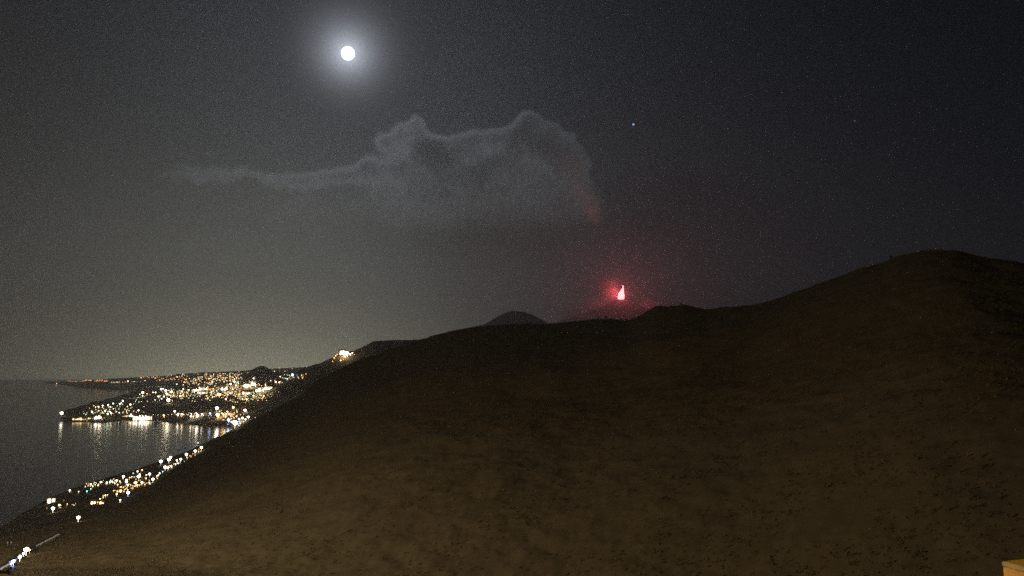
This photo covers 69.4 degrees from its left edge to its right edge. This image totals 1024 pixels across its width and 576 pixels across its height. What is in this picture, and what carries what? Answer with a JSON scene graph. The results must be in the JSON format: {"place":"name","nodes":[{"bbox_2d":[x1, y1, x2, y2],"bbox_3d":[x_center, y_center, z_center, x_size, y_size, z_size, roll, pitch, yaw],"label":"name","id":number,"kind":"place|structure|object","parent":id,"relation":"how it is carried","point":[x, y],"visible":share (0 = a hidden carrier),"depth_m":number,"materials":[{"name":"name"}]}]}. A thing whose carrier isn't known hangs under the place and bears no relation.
{"place":"outdoors","nodes":[
{"label":"outdoors","id":0,"kind":"place"},
{"bbox_2d":[0,533,65,573],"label":"road","id":1,"kind":"structure","parent":0,"point":[31,548],"depth_m":672.22,"materials":[{"name":"grey asphalt"}]},
{"bbox_2d":[0,380,231,526],"bbox_3d":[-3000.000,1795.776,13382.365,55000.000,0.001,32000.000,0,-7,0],"label":"sea","id":2,"kind":"structure","parent":0,"point":[45,451],"depth_m":2690.85,"materials":[{"name":"black liquid"}]},
{"bbox_2d":[133,413,152,420],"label":"building","id":3,"kind":"structure","parent":0,"point":[144,416],"depth_m":3931.61,"materials":[{"name":"paint"}]},
{"bbox_2d":[43,311,548,428],"bbox_3d":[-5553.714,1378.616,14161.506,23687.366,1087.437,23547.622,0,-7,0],"label":"hills","id":4,"kind":"structure","parent":0,"point":[284,390],"depth_m":4520.95,"materials":[{"name":"black"}]},
{"bbox_2d":[72,416,92,419],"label":"building","id":5,"kind":"structure","parent":4,"relation":"on","point":[81,417],"depth_m":3887.68,"materials":[{"name":"paint"}]},
{"bbox_2d":[93,414,100,418],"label":"building","id":6,"kind":"structure","parent":4,"relation":"on","point":[96,416],"depth_m":3861.44,"materials":[{"name":"paint"}]},
{"bbox_2d":[128,412,139,416],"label":"building","id":7,"kind":"structure","parent":4,"relation":"on","point":[130,414],"depth_m":4045.24,"materials":[{"name":"paint"}]},
{"bbox_2d":[60,373,301,507],"bbox_3d":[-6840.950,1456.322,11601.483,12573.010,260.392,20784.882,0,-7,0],"label":"town lights","id":8,"kind":"object","parent":4,"relation":"on","point":[186,396],"visible":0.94,"depth_m":5298.93},
{"bbox_2d":[198,386,206,390],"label":"building","id":9,"kind":"structure","parent":4,"relation":"on","point":[202,387],"depth_m":6223.19,"materials":[{"name":"paint"}]},
{"bbox_2d":[220,385,226,390],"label":"building","id":10,"kind":"structure","parent":4,"relation":"on","point":[223,387],"depth_m":6103.40,"materials":[{"name":"paint"}]},
{"bbox_2d":[243,390,252,393],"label":"building","id":11,"kind":"structure","parent":4,"relation":"on","point":[247,391],"depth_m":4066.86,"materials":[{"name":"paint"}]},
{"bbox_2d":[249,380,255,385],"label":"building","id":12,"kind":"structure","parent":4,"relation":"on","point":[253,382],"depth_m":6148.84,"materials":[{"name":"paint"}]},
{"bbox_2d":[255,387,263,391],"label":"building","id":13,"kind":"structure","parent":4,"relation":"on","point":[258,389],"depth_m":4004.02,"materials":[{"name":"paint"}]},
{"bbox_2d":[264,386,272,389],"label":"building","id":14,"kind":"structure","parent":4,"relation":"on","point":[267,387],"depth_m":3997.49,"materials":[{"name":"paint"}]},
{"bbox_2d":[338,349,344,354],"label":"building","id":15,"kind":"structure","parent":4,"relation":"on","point":[341,351],"depth_m":4360.38,"materials":[{"name":"paint"}]},
{"bbox_2d":[0,250,1023,575],"bbox_3d":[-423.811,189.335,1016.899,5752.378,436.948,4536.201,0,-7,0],"label":"hill","id":16,"kind":"structure","parent":0,"point":[832,524],"depth_m":602.66,"materials":[{"name":"brown soil"}]},
{"bbox_2d":[47,496,56,502],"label":"building","id":17,"kind":"structure","parent":16,"relation":"on","point":[51,499],"depth_m":1389.47,"materials":[{"name":"paint"}]},
{"bbox_2d":[91,498,96,503],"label":"building","id":18,"kind":"structure","parent":16,"relation":"on","point":[93,500],"depth_m":1267.87,"materials":[{"name":"paint"}]},
{"bbox_2d":[116,487,122,492],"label":"building","id":19,"kind":"structure","parent":16,"relation":"on","point":[118,489],"depth_m":1418.19,"materials":[{"name":"paint"}]},
{"bbox_2d":[0,248,1023,575],"bbox_3d":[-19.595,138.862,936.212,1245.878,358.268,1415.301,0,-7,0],"label":"scrub","id":20,"kind":"object","parent":16,"relation":"on","point":[122,570],"visible":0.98,"depth_m":613.29,"materials":[{"name":"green plant"}]},
{"bbox_2d":[0,0,1023,379],"label":"sky","id":21,"kind":"structure","parent":0,"point":[187,186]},
{"bbox_2d":[341,46,354,59],"bbox_3d":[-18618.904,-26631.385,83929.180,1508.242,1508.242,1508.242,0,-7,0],"label":"moon","id":22,"kind":"object","parent":21,"relation":"in","point":[347,52],"visible":1,"depth_m":83409.41,"materials":[{"name":"white"}]},
{"bbox_2d":[556,299,649,322],"bbox_3d":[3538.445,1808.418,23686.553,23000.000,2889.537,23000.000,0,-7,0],"label":"mountain","id":23,"kind":"structure","parent":0,"point":[623,309],"depth_m":22588.74,"materials":[{"name":"black"}]},
{"bbox_2d":[618,286,623,298],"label":"lava fountain","id":24,"kind":"object","parent":23,"relation":"on","point":[621,294],"visible":1,"depth_m":23813.18,"materials":[{"name":"red"}]},
{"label":"pavement","id":25,"kind":"structure","parent":0,"visible":0},
{"bbox_2d":[1002,559,1023,575],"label":"terrace wall","id":26,"kind":"structure","parent":25,"relation":"on","point":[1013,567],"depth_m":5.63,"materials":[{"name":"stone"}]}
]}

